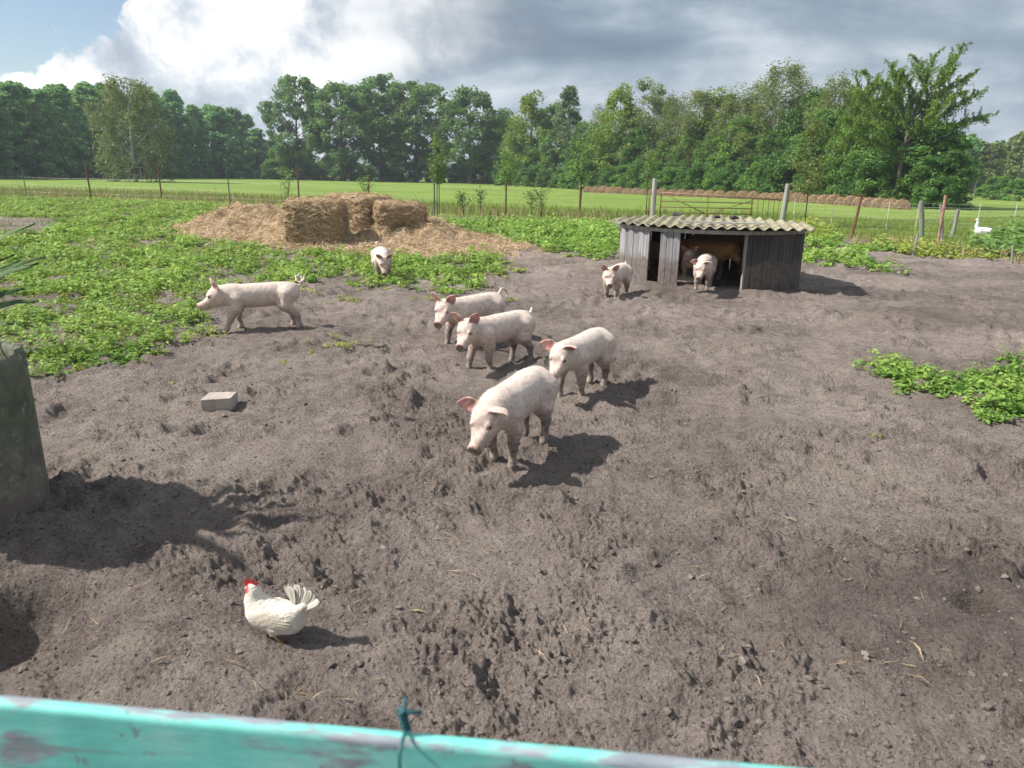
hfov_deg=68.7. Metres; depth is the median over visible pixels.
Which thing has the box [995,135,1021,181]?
slender tree
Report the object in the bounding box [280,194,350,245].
hay bale
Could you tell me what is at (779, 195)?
round bale
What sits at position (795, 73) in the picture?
birch tree
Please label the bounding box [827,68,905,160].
larch tree
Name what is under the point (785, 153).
edge tree
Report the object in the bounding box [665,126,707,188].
edge tree
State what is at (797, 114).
green tree
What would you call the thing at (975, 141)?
slender tree
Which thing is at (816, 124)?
sapling
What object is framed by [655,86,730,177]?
birch tree
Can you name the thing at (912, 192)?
edge bush
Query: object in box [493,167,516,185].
edge bush
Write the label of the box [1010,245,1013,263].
stake
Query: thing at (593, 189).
round bale
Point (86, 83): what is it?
wood tree
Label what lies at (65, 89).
wood tree
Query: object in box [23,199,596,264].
hay heap
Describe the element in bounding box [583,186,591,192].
round bale
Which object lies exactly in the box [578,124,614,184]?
edge tree
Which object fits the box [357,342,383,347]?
stick
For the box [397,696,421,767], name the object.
wire tie
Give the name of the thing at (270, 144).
wood tree
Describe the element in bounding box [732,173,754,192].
edge bush
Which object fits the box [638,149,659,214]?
sapling
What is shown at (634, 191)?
round bale
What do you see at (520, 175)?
edge bush
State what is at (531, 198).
sapling
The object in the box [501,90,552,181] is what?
tree
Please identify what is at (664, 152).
edge tree
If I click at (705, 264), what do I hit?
pig
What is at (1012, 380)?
weed patch
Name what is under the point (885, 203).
round bale
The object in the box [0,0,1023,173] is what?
sky
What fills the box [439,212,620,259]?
weed carpet
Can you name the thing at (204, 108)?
wood tree
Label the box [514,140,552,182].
edge tree
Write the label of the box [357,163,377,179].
hedge bush
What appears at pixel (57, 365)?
weed tufts
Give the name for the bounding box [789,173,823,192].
edge bush
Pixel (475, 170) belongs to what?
dark tree
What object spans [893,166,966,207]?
edge bush
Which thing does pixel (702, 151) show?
edge tree
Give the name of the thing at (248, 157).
wood tree
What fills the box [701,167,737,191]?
edge bush
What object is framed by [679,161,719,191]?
edge bush
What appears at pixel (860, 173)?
edge tree
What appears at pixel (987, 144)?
slender tree
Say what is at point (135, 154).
wood tree
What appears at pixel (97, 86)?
wood tree
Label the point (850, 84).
yellow tree
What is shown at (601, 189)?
round bale
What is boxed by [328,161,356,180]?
hedge bush
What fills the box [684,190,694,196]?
round bale
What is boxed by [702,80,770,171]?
birch tree
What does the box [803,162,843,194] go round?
edge bush
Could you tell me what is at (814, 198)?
round bale
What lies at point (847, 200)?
round bale
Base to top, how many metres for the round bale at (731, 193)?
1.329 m
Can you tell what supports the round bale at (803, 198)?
on the meadow
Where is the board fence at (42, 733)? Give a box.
[0,695,793,767]
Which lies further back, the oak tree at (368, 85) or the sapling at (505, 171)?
the oak tree at (368, 85)
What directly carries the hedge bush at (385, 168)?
on the meadow
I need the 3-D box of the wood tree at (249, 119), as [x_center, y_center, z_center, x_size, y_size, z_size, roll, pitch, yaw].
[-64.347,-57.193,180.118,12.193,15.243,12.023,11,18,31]
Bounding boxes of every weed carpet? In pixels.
[0,195,521,360]
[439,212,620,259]
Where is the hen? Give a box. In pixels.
[243,578,321,643]
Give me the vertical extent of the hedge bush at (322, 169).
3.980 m
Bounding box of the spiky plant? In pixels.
[0,222,45,308]
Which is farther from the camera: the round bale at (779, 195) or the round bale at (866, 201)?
the round bale at (779, 195)
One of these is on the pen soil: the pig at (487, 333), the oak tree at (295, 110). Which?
the pig at (487, 333)
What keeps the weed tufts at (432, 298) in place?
on the pen soil
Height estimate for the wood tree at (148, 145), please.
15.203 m
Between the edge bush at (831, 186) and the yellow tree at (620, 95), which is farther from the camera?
the yellow tree at (620, 95)
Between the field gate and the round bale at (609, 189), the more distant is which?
the round bale at (609, 189)
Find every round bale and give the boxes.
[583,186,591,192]
[590,186,598,192]
[597,185,606,192]
[605,186,614,192]
[613,186,623,193]
[622,188,631,193]
[630,188,640,194]
[638,189,648,194]
[656,188,667,195]
[666,189,676,195]
[674,189,685,195]
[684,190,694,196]
[693,189,704,196]
[703,190,714,197]
[713,190,725,197]
[724,190,736,198]
[735,190,747,198]
[746,191,759,199]
[758,192,768,199]
[766,192,777,198]
[774,192,783,200]
[781,192,793,201]
[790,192,803,201]
[799,193,809,202]
[808,194,819,202]
[816,194,829,203]
[825,194,840,203]
[834,197,844,204]
[842,195,857,205]
[851,196,866,205]
[861,197,874,206]
[869,196,885,207]
[880,198,896,208]
[892,199,910,209]
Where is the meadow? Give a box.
[0,173,1023,259]
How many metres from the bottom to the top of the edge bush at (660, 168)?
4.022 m
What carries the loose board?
on the pig shed
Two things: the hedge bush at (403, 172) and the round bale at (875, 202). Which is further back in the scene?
the hedge bush at (403, 172)
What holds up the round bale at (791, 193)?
on the meadow
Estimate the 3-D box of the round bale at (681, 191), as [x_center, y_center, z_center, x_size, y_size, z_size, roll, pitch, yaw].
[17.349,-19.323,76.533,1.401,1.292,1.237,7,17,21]
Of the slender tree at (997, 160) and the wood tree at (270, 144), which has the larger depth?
the wood tree at (270, 144)
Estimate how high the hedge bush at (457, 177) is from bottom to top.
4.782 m
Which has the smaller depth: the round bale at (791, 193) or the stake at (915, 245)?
the stake at (915, 245)
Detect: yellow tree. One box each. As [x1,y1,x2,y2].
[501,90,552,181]
[586,82,643,182]
[679,86,742,167]
[826,79,870,142]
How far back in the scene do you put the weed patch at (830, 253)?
17.66 m
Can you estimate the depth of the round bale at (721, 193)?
72.29 m
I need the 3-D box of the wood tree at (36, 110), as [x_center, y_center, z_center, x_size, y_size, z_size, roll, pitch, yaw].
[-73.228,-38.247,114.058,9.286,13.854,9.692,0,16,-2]
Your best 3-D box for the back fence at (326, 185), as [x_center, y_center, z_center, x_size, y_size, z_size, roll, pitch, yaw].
[-15.147,-9.774,37.311,44.110,2.143,4.119,6,16,16]
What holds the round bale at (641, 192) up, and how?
on the meadow
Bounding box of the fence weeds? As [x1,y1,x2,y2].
[872,233,1001,259]
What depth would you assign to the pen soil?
3.94 m
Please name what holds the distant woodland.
on the meadow
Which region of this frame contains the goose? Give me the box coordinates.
[974,219,992,239]
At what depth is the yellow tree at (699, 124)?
90.07 m
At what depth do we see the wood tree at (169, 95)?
156.52 m
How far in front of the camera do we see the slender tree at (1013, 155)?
138.91 m
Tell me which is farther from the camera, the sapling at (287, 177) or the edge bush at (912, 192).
the edge bush at (912, 192)
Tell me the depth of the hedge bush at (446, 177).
157.41 m
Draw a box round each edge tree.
[491,134,524,179]
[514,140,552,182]
[533,128,572,186]
[559,134,592,182]
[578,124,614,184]
[601,132,644,184]
[619,122,664,184]
[647,135,688,179]
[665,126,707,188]
[689,132,726,185]
[705,114,763,187]
[740,128,779,172]
[753,118,810,177]
[783,133,821,190]
[785,107,851,175]
[818,99,902,195]
[820,125,870,194]
[845,115,928,197]
[877,111,950,198]
[891,119,974,204]
[916,140,982,205]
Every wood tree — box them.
[0,81,55,177]
[0,96,35,178]
[0,133,13,178]
[6,80,38,177]
[9,83,67,178]
[24,88,77,177]
[38,86,95,177]
[42,83,89,176]
[50,83,96,172]
[55,84,124,177]
[74,81,124,176]
[82,89,143,177]
[94,82,151,177]
[96,92,149,177]
[121,94,167,177]
[139,91,192,178]
[159,101,208,177]
[160,89,195,148]
[170,104,219,177]
[195,106,250,177]
[197,103,240,177]
[211,114,255,178]
[214,107,259,177]
[232,113,265,177]
[241,128,271,178]
[258,136,295,177]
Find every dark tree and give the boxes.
[464,108,524,182]
[475,117,536,176]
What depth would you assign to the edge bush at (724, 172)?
78.90 m
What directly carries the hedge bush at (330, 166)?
on the meadow
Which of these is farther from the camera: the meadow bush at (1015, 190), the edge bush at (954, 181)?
the meadow bush at (1015, 190)
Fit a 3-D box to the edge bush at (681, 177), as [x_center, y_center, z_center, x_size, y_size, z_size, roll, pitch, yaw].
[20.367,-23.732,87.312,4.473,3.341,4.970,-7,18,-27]
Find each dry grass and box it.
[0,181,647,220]
[835,231,1023,263]
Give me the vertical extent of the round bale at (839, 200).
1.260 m
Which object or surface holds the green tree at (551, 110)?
on the meadow
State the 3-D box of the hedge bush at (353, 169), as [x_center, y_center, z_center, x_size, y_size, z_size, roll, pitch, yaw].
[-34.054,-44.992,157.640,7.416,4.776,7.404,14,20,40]
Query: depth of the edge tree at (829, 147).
64.39 m
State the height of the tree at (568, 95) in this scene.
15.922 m
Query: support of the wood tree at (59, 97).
on the meadow
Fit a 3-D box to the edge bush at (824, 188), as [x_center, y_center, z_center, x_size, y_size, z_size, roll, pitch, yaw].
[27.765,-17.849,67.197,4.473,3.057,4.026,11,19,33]
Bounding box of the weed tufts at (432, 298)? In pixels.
[174,286,884,439]
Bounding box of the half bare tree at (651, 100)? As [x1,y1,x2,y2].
[612,76,687,180]
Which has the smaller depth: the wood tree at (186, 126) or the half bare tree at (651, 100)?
the half bare tree at (651, 100)
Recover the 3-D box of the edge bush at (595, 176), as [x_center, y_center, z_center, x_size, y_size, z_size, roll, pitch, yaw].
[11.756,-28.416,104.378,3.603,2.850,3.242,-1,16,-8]
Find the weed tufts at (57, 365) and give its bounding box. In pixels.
[22,261,488,377]
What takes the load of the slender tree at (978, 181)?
on the meadow
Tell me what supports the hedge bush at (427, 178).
on the meadow
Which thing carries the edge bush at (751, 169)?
on the meadow
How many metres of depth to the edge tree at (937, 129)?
53.70 m
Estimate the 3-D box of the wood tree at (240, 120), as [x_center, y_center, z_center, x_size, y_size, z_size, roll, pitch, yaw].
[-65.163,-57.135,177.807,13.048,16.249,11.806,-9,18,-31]
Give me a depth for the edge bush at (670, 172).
89.19 m
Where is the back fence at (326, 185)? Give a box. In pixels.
[21,164,649,216]
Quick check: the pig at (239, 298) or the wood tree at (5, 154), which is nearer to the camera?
the pig at (239, 298)
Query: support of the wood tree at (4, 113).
on the meadow
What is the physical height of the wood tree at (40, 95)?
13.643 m
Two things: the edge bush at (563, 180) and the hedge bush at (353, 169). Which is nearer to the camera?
the edge bush at (563, 180)
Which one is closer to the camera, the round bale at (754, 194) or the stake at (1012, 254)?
the stake at (1012, 254)
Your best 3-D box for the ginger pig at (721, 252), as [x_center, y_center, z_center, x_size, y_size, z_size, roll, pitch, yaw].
[3.443,-2.195,13.223,1.409,0.721,0.474,15,21,41]
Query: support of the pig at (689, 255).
on the pen soil
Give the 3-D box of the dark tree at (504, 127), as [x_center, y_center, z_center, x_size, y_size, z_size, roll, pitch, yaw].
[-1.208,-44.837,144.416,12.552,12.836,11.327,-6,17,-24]
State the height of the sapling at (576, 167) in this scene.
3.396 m
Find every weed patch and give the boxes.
[787,208,842,237]
[802,222,911,274]
[851,343,1023,423]
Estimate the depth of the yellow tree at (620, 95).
103.06 m
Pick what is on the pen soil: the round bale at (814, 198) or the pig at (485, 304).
the pig at (485, 304)
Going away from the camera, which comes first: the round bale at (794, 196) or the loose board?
the loose board
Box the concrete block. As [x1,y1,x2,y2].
[201,392,237,410]
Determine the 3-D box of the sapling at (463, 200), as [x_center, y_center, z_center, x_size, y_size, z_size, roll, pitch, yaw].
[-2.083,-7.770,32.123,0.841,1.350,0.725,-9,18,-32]
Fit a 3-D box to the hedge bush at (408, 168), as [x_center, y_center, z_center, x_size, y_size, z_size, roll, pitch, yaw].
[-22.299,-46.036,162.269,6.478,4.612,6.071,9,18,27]
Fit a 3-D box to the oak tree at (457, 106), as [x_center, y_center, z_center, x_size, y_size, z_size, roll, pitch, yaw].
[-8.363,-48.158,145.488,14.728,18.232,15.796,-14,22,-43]
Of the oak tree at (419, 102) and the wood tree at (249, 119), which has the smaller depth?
the oak tree at (419, 102)
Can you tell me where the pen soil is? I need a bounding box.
[0,200,1023,767]
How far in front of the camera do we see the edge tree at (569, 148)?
113.29 m
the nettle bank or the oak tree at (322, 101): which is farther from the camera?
the oak tree at (322, 101)
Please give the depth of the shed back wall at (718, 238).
13.69 m
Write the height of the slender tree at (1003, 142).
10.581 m
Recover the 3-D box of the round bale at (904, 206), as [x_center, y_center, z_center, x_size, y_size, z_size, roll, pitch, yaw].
[26.672,-12.053,51.210,1.389,1.281,1.226,8,17,25]
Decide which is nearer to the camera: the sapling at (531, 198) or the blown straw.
the blown straw
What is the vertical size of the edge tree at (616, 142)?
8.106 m
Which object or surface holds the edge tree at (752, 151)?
on the meadow
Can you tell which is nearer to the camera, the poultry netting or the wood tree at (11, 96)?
the poultry netting
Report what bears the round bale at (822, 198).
on the meadow
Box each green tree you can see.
[516,102,572,171]
[561,120,602,183]
[780,85,840,158]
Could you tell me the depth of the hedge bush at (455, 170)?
157.07 m
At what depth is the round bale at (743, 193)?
70.30 m
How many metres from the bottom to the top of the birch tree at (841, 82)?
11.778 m
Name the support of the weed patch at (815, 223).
on the pen soil
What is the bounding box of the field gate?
[650,179,790,220]
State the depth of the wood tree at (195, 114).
151.72 m
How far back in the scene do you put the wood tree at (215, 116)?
157.71 m
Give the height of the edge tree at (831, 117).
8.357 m
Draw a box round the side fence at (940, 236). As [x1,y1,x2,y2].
[809,194,1023,244]
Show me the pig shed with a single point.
(772, 257)
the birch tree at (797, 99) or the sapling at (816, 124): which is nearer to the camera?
the sapling at (816, 124)
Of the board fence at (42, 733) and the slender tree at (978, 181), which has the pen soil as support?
the board fence at (42, 733)
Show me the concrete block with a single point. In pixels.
(212, 401)
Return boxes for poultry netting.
[793,199,1021,226]
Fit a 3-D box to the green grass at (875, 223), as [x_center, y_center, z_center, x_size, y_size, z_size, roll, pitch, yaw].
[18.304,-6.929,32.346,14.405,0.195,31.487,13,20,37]
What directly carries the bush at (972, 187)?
on the meadow
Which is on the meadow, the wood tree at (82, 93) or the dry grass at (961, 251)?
the wood tree at (82, 93)
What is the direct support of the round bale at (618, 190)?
on the meadow
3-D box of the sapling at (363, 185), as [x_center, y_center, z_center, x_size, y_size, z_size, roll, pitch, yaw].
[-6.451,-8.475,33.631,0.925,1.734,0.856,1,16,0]
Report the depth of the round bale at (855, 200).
55.61 m
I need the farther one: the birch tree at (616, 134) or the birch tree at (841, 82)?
the birch tree at (616, 134)
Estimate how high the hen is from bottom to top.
0.264 m
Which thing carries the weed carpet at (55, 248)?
on the pen soil
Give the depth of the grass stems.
14.56 m
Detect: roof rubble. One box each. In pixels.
[672,212,682,215]
[729,215,738,219]
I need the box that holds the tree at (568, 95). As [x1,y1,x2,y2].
[539,85,587,187]
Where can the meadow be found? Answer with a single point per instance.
(494, 194)
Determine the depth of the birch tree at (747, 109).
81.69 m
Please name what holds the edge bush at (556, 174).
on the meadow
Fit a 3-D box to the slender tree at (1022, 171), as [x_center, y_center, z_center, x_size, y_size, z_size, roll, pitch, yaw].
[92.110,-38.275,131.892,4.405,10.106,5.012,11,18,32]
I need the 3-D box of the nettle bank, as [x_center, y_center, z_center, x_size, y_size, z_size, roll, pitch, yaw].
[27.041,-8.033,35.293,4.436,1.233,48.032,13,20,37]
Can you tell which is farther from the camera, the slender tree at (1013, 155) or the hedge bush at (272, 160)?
the hedge bush at (272, 160)
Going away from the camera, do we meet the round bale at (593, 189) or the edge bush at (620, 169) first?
the round bale at (593, 189)
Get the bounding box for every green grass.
[786,214,1023,251]
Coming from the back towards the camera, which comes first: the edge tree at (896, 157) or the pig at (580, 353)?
the edge tree at (896, 157)
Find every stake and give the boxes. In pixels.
[912,234,918,255]
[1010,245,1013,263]
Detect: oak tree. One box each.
[257,74,327,179]
[304,80,384,180]
[332,72,423,181]
[364,79,457,181]
[433,85,511,183]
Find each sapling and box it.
[276,168,293,199]
[358,176,376,193]
[425,132,451,216]
[452,186,472,214]
[469,186,488,215]
[494,150,523,188]
[523,189,540,213]
[532,188,550,215]
[564,138,591,198]
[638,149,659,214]
[782,113,836,221]
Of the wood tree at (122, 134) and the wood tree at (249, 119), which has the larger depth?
the wood tree at (249, 119)
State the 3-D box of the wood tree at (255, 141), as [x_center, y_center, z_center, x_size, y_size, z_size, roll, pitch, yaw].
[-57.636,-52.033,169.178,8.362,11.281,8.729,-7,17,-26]
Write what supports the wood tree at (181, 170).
on the meadow
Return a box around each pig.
[197,274,304,332]
[371,242,392,279]
[431,287,507,343]
[452,307,535,368]
[457,365,559,469]
[539,327,617,396]
[601,261,633,298]
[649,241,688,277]
[678,239,743,280]
[681,245,704,280]
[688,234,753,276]
[690,253,717,290]
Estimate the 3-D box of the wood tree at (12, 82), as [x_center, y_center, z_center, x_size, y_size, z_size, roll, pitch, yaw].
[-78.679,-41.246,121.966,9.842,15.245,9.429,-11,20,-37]
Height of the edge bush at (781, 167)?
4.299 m
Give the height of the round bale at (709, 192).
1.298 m
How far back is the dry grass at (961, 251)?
19.38 m
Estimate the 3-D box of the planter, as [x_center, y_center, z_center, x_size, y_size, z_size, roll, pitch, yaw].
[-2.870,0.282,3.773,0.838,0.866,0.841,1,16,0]
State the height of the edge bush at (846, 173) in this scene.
3.985 m
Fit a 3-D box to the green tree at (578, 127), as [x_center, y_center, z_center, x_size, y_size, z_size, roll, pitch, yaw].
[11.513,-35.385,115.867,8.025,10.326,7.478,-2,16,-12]
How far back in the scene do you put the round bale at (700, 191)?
74.22 m
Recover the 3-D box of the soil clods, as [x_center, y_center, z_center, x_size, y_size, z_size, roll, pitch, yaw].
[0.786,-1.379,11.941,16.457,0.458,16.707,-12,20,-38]
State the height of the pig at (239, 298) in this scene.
0.626 m
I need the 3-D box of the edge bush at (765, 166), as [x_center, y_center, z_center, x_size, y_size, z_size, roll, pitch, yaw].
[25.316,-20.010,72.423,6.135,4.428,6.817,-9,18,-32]
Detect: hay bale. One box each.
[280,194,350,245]
[322,190,393,230]
[370,197,429,231]
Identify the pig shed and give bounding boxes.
[610,214,814,290]
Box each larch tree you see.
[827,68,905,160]
[837,41,999,198]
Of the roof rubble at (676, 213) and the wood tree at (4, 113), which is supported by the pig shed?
the roof rubble at (676, 213)
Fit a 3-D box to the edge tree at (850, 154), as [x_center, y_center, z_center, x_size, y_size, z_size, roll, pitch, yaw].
[29.913,-19.151,62.003,7.529,8.560,6.794,-7,17,-25]
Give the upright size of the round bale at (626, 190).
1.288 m
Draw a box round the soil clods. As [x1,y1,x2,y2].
[0,261,1023,767]
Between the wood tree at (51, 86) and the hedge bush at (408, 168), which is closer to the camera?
the wood tree at (51, 86)
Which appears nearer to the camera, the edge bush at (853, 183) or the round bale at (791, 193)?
the edge bush at (853, 183)
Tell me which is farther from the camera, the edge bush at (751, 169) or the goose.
the edge bush at (751, 169)
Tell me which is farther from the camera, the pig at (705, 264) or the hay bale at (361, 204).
the hay bale at (361, 204)
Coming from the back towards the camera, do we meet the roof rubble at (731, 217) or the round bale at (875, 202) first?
the round bale at (875, 202)
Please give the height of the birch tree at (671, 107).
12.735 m
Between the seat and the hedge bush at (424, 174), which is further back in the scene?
the hedge bush at (424, 174)
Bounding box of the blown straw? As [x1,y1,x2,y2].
[8,263,1011,700]
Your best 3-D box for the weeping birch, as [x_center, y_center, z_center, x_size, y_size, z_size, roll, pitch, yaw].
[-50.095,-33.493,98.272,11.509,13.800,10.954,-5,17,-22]
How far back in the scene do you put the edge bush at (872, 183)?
57.72 m
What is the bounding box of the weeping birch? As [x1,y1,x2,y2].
[83,71,179,181]
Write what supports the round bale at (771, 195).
on the meadow
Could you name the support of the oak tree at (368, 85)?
on the meadow
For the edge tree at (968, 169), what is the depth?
52.93 m
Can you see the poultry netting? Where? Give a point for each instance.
(909, 212)
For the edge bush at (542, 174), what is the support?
on the meadow
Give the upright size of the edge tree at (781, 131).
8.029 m
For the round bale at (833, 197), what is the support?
on the meadow
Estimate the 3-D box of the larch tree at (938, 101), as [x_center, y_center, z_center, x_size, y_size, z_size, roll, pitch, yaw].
[29.145,-18.768,54.702,9.869,11.705,7.060,-7,17,-26]
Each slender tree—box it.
[964,134,986,181]
[970,141,993,193]
[976,142,997,190]
[981,140,1007,191]
[994,140,1009,181]
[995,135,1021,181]
[1005,131,1023,181]
[1020,153,1023,174]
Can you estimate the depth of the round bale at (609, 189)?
83.65 m
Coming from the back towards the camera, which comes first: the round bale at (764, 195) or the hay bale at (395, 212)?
the round bale at (764, 195)
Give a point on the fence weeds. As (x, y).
(926, 248)
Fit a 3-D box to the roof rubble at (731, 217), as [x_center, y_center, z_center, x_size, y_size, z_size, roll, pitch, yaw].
[3.889,-2.917,13.120,0.149,0.072,0.163,12,19,33]
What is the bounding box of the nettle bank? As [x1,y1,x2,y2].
[946,214,1023,257]
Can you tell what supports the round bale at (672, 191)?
on the meadow
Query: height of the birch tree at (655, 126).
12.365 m
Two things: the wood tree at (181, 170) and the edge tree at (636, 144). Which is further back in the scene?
the wood tree at (181, 170)
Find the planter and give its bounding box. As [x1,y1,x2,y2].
[0,341,49,526]
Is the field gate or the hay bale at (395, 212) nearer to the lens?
the hay bale at (395, 212)
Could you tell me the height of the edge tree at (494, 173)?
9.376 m
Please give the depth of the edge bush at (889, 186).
56.43 m
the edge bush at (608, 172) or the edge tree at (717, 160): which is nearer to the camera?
the edge tree at (717, 160)
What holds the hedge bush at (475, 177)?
on the meadow
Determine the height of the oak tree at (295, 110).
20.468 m
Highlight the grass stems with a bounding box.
[0,193,505,363]
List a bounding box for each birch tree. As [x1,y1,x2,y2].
[573,103,617,172]
[604,99,648,166]
[631,99,681,180]
[639,89,700,169]
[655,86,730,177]
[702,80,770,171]
[728,56,817,179]
[731,75,788,163]
[773,80,818,129]
[795,69,857,172]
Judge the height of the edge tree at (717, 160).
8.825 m
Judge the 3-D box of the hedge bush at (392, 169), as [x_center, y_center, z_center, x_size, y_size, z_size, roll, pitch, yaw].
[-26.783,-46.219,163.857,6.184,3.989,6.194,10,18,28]
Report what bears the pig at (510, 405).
on the pen soil
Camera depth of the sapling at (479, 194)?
32.22 m
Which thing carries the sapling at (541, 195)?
on the meadow
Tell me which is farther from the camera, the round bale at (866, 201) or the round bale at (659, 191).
the round bale at (659, 191)
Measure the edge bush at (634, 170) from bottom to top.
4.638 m
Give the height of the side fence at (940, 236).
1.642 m
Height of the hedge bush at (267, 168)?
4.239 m
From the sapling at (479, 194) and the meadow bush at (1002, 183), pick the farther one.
the meadow bush at (1002, 183)
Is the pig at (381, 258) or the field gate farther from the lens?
the field gate
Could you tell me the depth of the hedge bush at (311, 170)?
154.46 m
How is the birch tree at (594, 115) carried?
on the meadow
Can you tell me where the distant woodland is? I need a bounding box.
[255,155,593,175]
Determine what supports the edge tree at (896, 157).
on the meadow
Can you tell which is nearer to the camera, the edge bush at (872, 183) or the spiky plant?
the spiky plant
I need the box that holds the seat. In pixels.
[128,167,147,181]
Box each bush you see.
[257,148,305,179]
[259,159,283,179]
[271,144,321,179]
[304,162,328,179]
[315,159,338,179]
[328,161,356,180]
[336,160,369,180]
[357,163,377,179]
[359,159,391,180]
[375,164,398,180]
[389,167,406,180]
[395,161,421,181]
[409,166,430,181]
[425,167,445,182]
[433,166,453,182]
[446,163,468,182]
[453,166,477,182]
[472,166,494,183]
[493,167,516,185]
[511,168,536,186]
[533,168,557,187]
[548,166,574,188]
[557,159,596,189]
[585,170,606,186]
[594,165,625,187]
[605,165,641,187]
[616,155,661,188]
[637,160,673,189]
[648,167,689,190]
[670,166,704,189]
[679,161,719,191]
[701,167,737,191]
[708,157,750,192]
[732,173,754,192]
[735,162,784,192]
[740,153,799,193]
[760,155,809,193]
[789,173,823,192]
[794,170,830,194]
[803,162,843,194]
[824,169,855,195]
[826,159,869,196]
[843,169,883,197]
[851,155,912,198]
[866,165,919,205]
[886,170,931,207]
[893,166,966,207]
[908,169,976,209]
[969,183,978,192]
[975,175,1012,199]
[1000,178,1023,200]
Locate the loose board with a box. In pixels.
[680,220,765,224]
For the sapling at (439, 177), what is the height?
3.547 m
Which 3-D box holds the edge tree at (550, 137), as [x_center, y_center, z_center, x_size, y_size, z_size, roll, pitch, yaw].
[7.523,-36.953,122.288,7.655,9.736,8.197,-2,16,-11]
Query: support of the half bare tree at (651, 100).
on the meadow

